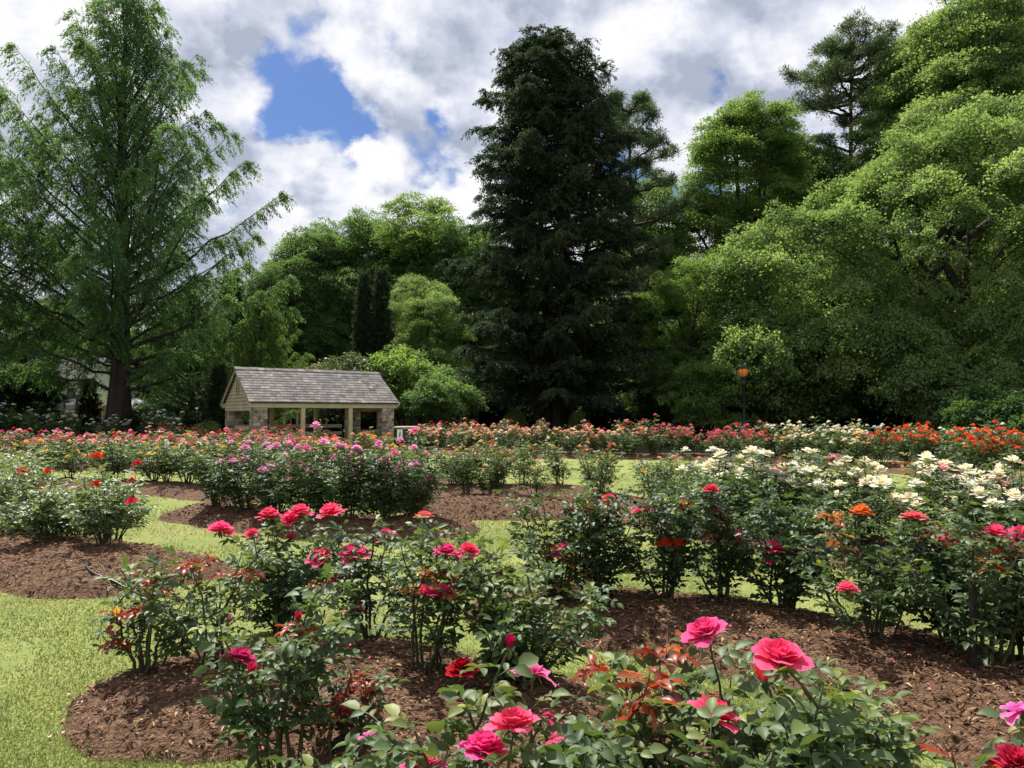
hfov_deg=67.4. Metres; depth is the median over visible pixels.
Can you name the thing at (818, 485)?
rose bush
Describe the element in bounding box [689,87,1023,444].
broad tree
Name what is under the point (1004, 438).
rose bush
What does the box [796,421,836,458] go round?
rose bush
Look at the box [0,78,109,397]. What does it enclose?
dawn redwood
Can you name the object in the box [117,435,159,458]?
rose bush
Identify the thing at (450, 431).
rose bush
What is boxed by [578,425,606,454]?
rose bush
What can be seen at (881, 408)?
tree
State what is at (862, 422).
shrub
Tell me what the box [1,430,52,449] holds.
rose bush
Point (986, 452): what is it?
rose bush
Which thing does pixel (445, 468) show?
rose bush
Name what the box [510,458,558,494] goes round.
rose bush
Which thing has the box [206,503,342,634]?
rose bush
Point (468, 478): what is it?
rose bush
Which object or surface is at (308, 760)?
rose bush
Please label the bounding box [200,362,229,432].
columnar evergreen
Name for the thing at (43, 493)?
rose bush
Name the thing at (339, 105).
sky
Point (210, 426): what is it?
shrub
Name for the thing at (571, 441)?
rose bush
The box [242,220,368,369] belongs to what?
broadleaf tree
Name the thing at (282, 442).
rose bush
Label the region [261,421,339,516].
rose bush
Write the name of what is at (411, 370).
tree
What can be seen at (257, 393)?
pavilion
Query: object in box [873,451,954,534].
rose bush
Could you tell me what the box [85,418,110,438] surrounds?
rose bush
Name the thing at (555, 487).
mulch bed
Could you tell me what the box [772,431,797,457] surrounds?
rose bush
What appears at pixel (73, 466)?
rose bush
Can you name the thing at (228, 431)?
rose bush
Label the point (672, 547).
rose bush
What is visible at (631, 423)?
rose bush
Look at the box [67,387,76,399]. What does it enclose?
window
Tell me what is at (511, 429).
rose bush
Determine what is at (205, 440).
rose bush
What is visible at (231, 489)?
rose bush
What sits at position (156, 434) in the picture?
rose bush
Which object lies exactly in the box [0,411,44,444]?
shrub
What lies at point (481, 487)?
rose bush
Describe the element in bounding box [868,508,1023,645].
rose bush
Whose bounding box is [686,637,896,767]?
rose bush
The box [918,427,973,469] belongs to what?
rose bush
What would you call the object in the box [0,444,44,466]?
rose bush
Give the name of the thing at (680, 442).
rose bush
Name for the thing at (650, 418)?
shrub
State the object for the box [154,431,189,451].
rose bush
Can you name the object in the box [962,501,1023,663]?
rose bush
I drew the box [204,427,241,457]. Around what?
rose bush
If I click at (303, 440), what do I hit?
rose bush
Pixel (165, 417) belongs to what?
rose bush
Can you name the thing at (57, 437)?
rose bush
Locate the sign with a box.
[397,430,402,450]
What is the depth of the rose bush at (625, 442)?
28.74 m
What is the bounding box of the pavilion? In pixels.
[220,366,398,451]
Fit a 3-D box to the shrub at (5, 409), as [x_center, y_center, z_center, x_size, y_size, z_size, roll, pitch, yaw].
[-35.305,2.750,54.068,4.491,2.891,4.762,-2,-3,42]
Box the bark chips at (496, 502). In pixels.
[401,490,586,519]
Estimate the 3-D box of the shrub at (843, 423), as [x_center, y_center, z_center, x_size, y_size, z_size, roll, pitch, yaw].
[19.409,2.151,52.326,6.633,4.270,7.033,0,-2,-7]
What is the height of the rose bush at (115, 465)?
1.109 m
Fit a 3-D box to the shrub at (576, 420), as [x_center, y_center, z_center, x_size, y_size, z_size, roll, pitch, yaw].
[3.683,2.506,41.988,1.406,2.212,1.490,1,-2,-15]
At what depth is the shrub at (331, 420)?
52.06 m
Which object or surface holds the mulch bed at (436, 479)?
on the lawn at (572, 479)
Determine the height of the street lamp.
4.190 m
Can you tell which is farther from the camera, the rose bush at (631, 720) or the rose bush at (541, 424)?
the rose bush at (541, 424)
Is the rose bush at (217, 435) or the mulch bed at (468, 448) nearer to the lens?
the rose bush at (217, 435)
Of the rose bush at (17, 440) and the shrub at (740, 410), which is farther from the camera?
the shrub at (740, 410)
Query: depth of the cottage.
50.39 m
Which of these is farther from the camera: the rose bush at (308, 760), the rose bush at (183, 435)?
the rose bush at (183, 435)
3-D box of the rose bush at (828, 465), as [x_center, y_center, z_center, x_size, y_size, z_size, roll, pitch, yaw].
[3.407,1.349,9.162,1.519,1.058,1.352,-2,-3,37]
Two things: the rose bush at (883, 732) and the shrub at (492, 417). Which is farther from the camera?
the shrub at (492, 417)
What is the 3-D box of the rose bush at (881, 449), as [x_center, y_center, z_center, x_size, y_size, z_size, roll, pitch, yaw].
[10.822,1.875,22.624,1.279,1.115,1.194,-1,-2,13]
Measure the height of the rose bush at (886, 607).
0.907 m
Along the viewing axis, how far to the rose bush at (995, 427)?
20.33 m
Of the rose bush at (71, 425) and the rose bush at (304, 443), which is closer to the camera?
the rose bush at (304, 443)
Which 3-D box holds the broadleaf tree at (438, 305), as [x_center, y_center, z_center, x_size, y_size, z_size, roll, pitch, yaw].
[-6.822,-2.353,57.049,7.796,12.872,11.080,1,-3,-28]
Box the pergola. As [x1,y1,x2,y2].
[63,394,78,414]
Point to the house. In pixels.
(104, 378)
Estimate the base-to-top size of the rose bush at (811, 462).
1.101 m
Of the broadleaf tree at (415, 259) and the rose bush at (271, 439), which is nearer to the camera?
the rose bush at (271, 439)
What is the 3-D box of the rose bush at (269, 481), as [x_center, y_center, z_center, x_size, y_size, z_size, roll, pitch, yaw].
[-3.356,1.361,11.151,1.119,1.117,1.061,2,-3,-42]
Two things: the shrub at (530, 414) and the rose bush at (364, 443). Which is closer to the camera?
the rose bush at (364, 443)
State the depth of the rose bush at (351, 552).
5.09 m
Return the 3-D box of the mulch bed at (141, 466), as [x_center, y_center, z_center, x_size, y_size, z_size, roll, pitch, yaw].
[-13.451,2.513,24.009,20.704,0.318,4.356,0,-2,8]
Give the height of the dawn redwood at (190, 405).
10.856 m
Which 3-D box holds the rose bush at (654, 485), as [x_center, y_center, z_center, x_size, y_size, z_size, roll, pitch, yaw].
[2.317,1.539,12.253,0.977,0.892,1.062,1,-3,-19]
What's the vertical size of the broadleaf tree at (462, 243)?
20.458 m
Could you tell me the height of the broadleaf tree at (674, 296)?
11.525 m
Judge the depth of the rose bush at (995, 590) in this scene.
4.37 m
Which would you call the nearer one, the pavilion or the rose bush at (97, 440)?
the rose bush at (97, 440)
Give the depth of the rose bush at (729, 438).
27.27 m
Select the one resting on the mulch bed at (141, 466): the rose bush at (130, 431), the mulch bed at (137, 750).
the rose bush at (130, 431)
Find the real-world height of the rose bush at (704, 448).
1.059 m
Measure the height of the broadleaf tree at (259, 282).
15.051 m
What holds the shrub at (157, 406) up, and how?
on the woodland floor
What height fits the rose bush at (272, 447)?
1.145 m
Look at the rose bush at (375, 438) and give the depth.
18.48 m
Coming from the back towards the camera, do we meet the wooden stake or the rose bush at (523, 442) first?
the rose bush at (523, 442)
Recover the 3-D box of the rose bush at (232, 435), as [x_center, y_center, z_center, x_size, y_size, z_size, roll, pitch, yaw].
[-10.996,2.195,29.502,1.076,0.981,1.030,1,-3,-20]
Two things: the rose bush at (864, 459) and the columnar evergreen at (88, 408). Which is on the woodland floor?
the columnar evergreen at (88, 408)
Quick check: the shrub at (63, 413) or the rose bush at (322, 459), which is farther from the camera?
the shrub at (63, 413)
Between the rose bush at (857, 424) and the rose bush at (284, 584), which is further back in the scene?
the rose bush at (857, 424)
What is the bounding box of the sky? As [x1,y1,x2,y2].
[0,0,978,408]
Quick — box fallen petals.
[0,515,1003,753]
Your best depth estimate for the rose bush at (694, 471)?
10.35 m
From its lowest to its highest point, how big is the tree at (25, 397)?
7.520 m
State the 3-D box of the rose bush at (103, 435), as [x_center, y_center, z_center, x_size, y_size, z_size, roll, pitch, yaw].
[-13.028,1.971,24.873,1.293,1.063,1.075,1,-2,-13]
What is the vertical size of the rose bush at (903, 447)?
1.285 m
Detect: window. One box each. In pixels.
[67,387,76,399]
[284,410,297,424]
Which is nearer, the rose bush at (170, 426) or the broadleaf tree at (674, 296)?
the rose bush at (170, 426)
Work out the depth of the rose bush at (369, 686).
3.52 m
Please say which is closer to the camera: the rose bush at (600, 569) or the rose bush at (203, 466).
the rose bush at (600, 569)
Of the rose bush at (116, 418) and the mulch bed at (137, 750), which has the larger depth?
the rose bush at (116, 418)
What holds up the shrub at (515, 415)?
on the woodland floor
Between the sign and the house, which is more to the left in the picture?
the house
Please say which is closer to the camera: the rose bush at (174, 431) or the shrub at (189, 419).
the rose bush at (174, 431)
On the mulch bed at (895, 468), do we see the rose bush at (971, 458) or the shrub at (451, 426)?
the rose bush at (971, 458)
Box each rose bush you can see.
[0,403,21,435]
[0,427,23,448]
[0,428,44,454]
[0,435,15,455]
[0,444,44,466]
[0,446,41,494]
[0,451,66,497]
[0,460,28,506]
[0,460,63,530]
[0,471,100,534]
[0,483,89,543]
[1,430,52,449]
[9,436,77,477]
[13,406,41,441]
[20,437,41,458]
[33,427,73,461]
[39,440,100,477]
[40,408,61,443]
[40,428,72,458]
[44,430,92,459]
[53,452,112,535]
[55,459,158,539]
[57,411,85,443]
[61,466,150,544]
[72,433,117,461]
[74,433,104,458]
[83,438,144,476]
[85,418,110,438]
[87,545,226,675]
[88,432,151,479]
[89,428,125,454]
[104,431,150,455]
[108,414,132,436]
[114,430,188,480]
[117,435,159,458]
[123,429,157,455]
[131,425,167,459]
[135,410,162,437]
[137,525,301,667]
[140,434,179,460]
[141,440,187,480]
[147,430,211,483]
[154,413,172,438]
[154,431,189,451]
[155,409,186,437]
[161,423,190,444]
[168,431,196,461]
[170,435,222,485]
[180,437,212,457]
[184,439,243,507]
[186,562,368,767]
[190,425,207,440]
[196,430,231,450]
[200,430,238,457]
[202,439,272,511]
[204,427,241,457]
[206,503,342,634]
[212,439,274,477]
[213,429,233,440]
[232,428,267,461]
[233,434,270,456]
[237,439,312,512]
[237,441,295,507]
[240,427,262,446]
[253,432,295,461]
[254,435,278,461]
[257,648,409,755]
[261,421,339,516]
[264,424,291,447]
[264,730,502,767]
[275,427,316,460]
[283,428,308,448]
[285,438,315,461]
[289,438,356,511]
[293,436,329,470]
[294,429,342,457]
[299,502,455,639]
[310,437,345,465]
[311,441,381,519]
[314,434,349,455]
[322,441,358,467]
[333,633,667,767]
[335,440,409,515]
[349,426,395,458]
[351,449,429,520]
[361,434,394,472]
[369,514,502,673]
[372,449,405,473]
[378,437,449,515]
[384,438,417,465]
[391,427,447,513]
[403,445,432,474]
[407,424,431,448]
[417,426,440,448]
[426,420,448,446]
[432,427,453,448]
[432,440,477,484]
[433,537,623,688]
[434,442,482,484]
[435,421,465,447]
[441,439,485,493]
[447,417,484,448]
[450,421,475,448]
[459,427,477,451]
[466,423,484,446]
[466,458,508,495]
[472,434,516,477]
[474,427,505,451]
[474,443,532,495]
[484,421,504,449]
[491,425,524,452]
[492,480,621,601]
[494,419,521,449]
[501,645,701,767]
[507,438,554,484]
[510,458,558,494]
[512,427,536,449]
[515,426,540,451]
[533,418,557,448]
[536,425,562,452]
[540,442,576,484]
[546,484,653,601]
[554,427,580,453]
[555,425,585,450]
[559,616,884,767]
[572,448,625,493]
[573,441,631,497]
[574,419,596,451]
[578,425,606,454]
[594,424,624,451]
[594,428,620,452]
[606,421,649,454]
[606,470,713,599]
[611,419,646,451]
[628,452,688,503]
[635,413,670,452]
[635,421,672,454]
[635,456,678,499]
[644,456,702,503]
[645,471,768,598]
[666,424,692,451]
[666,446,773,520]
[672,426,696,453]
[682,429,704,454]
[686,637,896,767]
[693,445,808,528]
[694,479,855,607]
[697,428,728,451]
[702,429,730,452]
[710,449,777,509]
[714,425,750,456]
[714,454,770,518]
[716,423,751,451]
[734,422,769,449]
[735,453,872,537]
[736,420,770,447]
[739,656,948,767]
[753,467,822,514]
[760,420,791,455]
[765,447,847,525]
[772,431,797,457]
[782,424,814,458]
[783,531,911,621]
[786,453,910,545]
[791,416,836,457]
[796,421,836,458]
[797,499,948,638]
[810,420,852,457]
[825,425,860,459]
[827,454,898,533]
[828,418,869,456]
[838,430,877,464]
[856,429,900,464]
[858,423,893,460]
[859,476,990,552]
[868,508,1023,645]
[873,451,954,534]
[876,424,931,462]
[882,486,1023,666]
[883,423,919,464]
[901,421,943,462]
[906,462,1023,546]
[917,424,959,459]
[917,454,1023,559]
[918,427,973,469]
[920,739,1023,767]
[922,462,1010,541]
[936,423,987,463]
[945,426,1002,470]
[962,418,1007,466]
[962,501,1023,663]
[968,433,1005,472]
[974,455,1023,517]
[977,701,1023,767]
[983,427,1023,470]
[991,431,1023,468]
[1000,596,1023,623]
[1004,432,1023,456]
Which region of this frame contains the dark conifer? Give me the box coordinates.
[433,23,682,443]
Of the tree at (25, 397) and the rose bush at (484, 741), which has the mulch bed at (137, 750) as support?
the rose bush at (484, 741)
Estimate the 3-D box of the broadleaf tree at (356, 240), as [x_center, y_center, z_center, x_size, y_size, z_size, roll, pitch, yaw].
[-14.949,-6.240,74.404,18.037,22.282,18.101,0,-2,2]
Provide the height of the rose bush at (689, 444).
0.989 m
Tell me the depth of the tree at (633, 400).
49.08 m
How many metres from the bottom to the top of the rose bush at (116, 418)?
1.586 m
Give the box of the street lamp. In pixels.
[737,360,748,448]
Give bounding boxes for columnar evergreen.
[71,377,104,440]
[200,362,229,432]
[203,268,246,374]
[349,267,374,428]
[366,263,397,427]
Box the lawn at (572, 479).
[0,419,1023,767]
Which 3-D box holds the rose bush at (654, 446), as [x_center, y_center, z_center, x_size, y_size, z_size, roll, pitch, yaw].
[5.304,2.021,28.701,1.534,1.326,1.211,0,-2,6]
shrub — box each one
[0,403,35,420]
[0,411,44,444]
[9,401,74,423]
[15,412,77,444]
[104,407,158,441]
[132,395,196,412]
[137,405,204,444]
[194,419,224,439]
[318,409,376,438]
[421,423,450,446]
[443,423,470,446]
[447,387,523,438]
[482,376,533,436]
[500,407,529,442]
[524,396,609,438]
[565,381,644,439]
[567,411,591,443]
[617,395,671,436]
[647,409,704,436]
[656,378,772,438]
[701,396,798,439]
[749,396,849,439]
[805,403,902,434]
[843,399,926,439]
[908,414,934,436]
[920,377,1023,453]
[982,387,1023,454]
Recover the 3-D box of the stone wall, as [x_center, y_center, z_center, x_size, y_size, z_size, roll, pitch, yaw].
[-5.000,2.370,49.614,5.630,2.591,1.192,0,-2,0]
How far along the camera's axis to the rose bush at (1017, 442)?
19.12 m
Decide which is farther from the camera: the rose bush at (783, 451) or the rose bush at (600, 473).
the rose bush at (783, 451)
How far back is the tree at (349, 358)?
42.73 m
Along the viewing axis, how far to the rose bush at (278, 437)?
23.73 m
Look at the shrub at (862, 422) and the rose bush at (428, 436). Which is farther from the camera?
the shrub at (862, 422)
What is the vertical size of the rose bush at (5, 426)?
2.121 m
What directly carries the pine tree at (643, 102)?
on the woodland floor
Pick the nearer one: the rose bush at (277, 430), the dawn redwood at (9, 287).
the rose bush at (277, 430)
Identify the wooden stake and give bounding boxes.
[968,583,977,668]
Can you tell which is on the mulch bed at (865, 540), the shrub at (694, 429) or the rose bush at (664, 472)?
the rose bush at (664, 472)
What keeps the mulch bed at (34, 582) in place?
on the lawn at (572, 479)
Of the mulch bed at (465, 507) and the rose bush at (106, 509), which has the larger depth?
the mulch bed at (465, 507)
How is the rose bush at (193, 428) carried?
on the mulch bed
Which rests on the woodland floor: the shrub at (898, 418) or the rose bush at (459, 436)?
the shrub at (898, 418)
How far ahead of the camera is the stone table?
36.67 m
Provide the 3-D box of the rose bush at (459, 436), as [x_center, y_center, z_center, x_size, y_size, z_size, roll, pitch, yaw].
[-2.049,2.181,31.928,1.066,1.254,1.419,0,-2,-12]
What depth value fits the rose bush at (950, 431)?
21.18 m
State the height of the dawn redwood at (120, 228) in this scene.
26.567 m
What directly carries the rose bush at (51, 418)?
on the mulch bed
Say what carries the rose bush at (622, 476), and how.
on the mulch bed at (865, 540)
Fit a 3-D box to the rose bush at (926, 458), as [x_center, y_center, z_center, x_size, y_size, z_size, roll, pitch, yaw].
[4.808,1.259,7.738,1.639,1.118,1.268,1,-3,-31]
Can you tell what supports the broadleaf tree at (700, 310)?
on the woodland floor
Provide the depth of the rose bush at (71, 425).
36.77 m
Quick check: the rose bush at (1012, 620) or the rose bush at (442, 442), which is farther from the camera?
the rose bush at (442, 442)
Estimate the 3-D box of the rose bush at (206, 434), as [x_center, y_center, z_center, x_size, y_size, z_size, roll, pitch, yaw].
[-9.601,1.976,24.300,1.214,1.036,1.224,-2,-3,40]
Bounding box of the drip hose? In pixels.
[85,555,140,602]
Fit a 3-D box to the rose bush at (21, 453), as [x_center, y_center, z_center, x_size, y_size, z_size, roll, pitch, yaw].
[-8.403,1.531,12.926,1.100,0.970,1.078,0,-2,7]
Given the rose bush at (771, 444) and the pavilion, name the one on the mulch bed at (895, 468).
the rose bush at (771, 444)
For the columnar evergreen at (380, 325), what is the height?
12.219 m
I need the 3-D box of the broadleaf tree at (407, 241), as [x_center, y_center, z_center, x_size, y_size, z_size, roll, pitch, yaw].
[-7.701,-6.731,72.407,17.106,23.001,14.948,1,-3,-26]
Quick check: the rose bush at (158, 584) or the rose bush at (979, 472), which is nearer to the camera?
the rose bush at (158, 584)
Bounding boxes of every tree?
[0,294,110,363]
[0,332,77,418]
[67,318,166,400]
[132,299,199,405]
[171,306,214,397]
[203,261,340,373]
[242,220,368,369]
[289,205,422,363]
[299,351,408,442]
[334,246,488,370]
[344,191,484,346]
[361,343,446,443]
[386,272,480,373]
[391,216,541,381]
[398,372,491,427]
[402,360,488,430]
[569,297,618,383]
[574,85,696,437]
[589,167,728,366]
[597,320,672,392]
[613,244,769,443]
[614,364,695,439]
[640,87,849,312]
[655,360,765,446]
[681,295,756,359]
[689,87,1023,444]
[703,311,821,444]
[743,129,879,314]
[746,333,884,444]
[778,6,911,303]
[807,301,918,441]
[831,23,1014,315]
[864,386,953,430]
[876,0,1023,316]
[1007,321,1023,368]
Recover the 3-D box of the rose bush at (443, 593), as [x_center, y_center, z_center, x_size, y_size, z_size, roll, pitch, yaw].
[-0.415,1.229,4.446,0.754,0.879,0.828,0,-2,0]
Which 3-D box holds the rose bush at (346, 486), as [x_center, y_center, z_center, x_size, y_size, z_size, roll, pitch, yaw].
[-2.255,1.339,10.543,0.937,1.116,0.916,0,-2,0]
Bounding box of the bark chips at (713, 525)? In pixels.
[551,490,971,578]
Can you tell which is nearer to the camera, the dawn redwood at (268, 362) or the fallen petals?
the fallen petals
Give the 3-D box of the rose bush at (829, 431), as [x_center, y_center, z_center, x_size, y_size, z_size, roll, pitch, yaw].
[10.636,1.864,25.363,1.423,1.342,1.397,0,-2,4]
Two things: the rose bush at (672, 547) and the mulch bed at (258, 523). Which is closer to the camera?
the rose bush at (672, 547)
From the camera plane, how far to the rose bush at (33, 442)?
24.09 m
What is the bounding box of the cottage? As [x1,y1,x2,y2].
[195,379,313,439]
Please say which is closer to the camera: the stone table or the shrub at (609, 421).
the stone table
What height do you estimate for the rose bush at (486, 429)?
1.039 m
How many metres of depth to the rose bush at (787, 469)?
10.03 m
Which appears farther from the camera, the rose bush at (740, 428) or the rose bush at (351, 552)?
the rose bush at (740, 428)
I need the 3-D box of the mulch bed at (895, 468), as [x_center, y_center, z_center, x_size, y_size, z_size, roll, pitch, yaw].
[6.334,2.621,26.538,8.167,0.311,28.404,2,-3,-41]
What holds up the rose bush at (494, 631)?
on the mulch bed at (137, 750)
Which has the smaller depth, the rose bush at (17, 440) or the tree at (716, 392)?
the rose bush at (17, 440)
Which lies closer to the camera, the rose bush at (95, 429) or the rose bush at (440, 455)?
the rose bush at (440, 455)
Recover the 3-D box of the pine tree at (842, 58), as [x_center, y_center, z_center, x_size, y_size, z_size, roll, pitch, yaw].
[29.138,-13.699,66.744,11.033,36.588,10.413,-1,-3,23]
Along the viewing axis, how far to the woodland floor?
36.58 m
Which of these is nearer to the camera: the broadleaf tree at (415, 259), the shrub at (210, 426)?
the shrub at (210, 426)
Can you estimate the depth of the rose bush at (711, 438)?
27.67 m
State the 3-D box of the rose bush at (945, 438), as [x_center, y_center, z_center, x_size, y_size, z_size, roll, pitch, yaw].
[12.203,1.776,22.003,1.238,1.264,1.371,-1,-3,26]
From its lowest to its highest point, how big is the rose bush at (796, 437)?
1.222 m
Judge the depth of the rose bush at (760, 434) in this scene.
26.33 m
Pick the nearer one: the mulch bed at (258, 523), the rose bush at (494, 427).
the mulch bed at (258, 523)
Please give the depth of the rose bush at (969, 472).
7.47 m
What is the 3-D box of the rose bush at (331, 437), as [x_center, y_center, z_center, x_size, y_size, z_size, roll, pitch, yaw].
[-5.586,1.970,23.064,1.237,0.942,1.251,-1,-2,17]
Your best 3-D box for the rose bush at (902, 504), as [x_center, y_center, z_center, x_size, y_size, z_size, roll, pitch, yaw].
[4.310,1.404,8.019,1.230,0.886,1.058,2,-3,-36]
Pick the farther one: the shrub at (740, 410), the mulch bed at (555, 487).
the shrub at (740, 410)
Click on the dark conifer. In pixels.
(541, 175)
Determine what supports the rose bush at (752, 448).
on the mulch bed at (865, 540)
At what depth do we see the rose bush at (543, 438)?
29.89 m
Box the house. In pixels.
[19,358,109,417]
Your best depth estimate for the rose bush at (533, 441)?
30.07 m
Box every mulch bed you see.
[0,527,232,598]
[8,458,372,473]
[18,477,261,502]
[62,637,715,767]
[157,502,480,541]
[281,472,458,482]
[366,482,595,495]
[390,446,539,450]
[391,491,583,520]
[397,447,1023,484]
[463,582,1023,767]
[550,491,1023,583]
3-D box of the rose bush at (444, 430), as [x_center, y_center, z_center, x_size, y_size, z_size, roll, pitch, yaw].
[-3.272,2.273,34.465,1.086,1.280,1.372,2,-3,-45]
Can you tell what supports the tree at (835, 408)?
on the woodland floor
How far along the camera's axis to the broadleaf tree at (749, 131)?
60.23 m
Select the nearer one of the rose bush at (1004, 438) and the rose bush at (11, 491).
the rose bush at (11, 491)
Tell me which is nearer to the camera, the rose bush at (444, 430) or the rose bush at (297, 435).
the rose bush at (297, 435)
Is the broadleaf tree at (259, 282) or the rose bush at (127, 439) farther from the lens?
the broadleaf tree at (259, 282)
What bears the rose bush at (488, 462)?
on the mulch bed at (555, 487)
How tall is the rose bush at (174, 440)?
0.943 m
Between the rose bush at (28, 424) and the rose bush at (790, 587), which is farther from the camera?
the rose bush at (28, 424)
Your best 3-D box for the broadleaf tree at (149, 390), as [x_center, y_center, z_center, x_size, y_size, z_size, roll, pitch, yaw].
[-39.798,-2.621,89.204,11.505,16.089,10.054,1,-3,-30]
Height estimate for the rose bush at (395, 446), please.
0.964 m
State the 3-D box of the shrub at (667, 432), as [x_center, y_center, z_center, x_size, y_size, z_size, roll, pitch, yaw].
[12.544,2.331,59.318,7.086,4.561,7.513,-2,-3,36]
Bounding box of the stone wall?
[393,409,477,440]
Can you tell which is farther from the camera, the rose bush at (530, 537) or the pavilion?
the pavilion
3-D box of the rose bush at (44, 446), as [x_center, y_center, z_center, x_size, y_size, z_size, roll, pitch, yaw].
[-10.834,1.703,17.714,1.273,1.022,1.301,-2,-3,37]
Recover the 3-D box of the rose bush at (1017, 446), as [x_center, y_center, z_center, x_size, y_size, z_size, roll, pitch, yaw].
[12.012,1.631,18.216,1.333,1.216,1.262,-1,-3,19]
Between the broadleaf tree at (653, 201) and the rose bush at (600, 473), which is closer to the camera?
the rose bush at (600, 473)
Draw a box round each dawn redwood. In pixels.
[0,0,305,443]
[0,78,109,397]
[130,274,247,420]
[199,290,315,424]
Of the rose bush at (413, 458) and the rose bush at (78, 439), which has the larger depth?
the rose bush at (78, 439)
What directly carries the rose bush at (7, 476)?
on the mulch bed at (34, 582)
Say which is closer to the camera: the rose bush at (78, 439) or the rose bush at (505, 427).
the rose bush at (78, 439)
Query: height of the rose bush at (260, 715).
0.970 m
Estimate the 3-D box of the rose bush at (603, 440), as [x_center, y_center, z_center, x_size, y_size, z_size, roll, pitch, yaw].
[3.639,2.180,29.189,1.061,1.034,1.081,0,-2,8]
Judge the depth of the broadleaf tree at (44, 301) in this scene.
78.51 m
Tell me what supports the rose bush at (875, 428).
on the mulch bed at (895, 468)
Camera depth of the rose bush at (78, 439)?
23.88 m
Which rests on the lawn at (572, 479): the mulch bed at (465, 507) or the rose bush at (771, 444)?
the mulch bed at (465, 507)
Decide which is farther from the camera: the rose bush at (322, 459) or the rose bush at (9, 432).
the rose bush at (9, 432)
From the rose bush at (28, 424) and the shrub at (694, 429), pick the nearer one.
the rose bush at (28, 424)
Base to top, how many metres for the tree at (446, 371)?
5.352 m
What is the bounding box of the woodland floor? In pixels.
[68,429,1017,469]
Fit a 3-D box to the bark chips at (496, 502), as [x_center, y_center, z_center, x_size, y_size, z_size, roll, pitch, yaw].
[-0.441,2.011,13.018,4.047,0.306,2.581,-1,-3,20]
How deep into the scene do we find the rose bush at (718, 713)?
2.48 m
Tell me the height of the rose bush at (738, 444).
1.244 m
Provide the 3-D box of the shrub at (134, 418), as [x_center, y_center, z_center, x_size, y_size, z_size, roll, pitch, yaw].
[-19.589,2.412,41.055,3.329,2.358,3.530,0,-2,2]
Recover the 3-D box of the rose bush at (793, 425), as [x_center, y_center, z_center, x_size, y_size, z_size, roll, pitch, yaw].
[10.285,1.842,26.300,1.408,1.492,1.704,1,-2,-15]
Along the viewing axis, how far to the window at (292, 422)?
50.36 m
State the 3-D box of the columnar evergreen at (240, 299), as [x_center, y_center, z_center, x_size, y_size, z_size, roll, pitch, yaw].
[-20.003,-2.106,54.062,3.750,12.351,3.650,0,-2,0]
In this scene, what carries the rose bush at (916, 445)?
on the mulch bed at (895, 468)
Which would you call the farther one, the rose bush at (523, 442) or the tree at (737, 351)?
the tree at (737, 351)
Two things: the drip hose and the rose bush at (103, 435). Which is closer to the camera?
the drip hose
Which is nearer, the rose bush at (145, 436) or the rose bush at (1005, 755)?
the rose bush at (1005, 755)
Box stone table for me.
[394,426,418,446]
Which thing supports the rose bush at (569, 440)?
on the mulch bed at (895, 468)
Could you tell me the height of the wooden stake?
0.530 m
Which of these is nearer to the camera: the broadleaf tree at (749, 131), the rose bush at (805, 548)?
the rose bush at (805, 548)
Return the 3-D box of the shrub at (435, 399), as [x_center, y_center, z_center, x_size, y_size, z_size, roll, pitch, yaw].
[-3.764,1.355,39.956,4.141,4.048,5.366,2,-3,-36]
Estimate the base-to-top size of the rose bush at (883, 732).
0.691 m
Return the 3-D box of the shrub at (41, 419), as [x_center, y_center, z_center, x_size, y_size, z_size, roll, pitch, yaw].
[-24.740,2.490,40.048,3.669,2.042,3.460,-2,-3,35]
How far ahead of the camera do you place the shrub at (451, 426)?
38.72 m
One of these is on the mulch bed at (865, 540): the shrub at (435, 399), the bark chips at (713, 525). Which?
the bark chips at (713, 525)
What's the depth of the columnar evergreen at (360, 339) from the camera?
51.89 m
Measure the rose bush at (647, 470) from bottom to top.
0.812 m
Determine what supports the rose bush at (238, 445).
on the mulch bed at (178, 490)
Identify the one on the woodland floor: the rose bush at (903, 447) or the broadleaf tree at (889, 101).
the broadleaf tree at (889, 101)
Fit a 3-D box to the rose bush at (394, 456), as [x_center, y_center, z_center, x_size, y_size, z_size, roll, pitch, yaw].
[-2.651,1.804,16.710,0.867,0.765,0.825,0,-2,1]
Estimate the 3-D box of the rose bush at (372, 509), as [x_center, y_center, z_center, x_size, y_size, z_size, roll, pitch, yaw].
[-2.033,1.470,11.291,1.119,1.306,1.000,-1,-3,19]

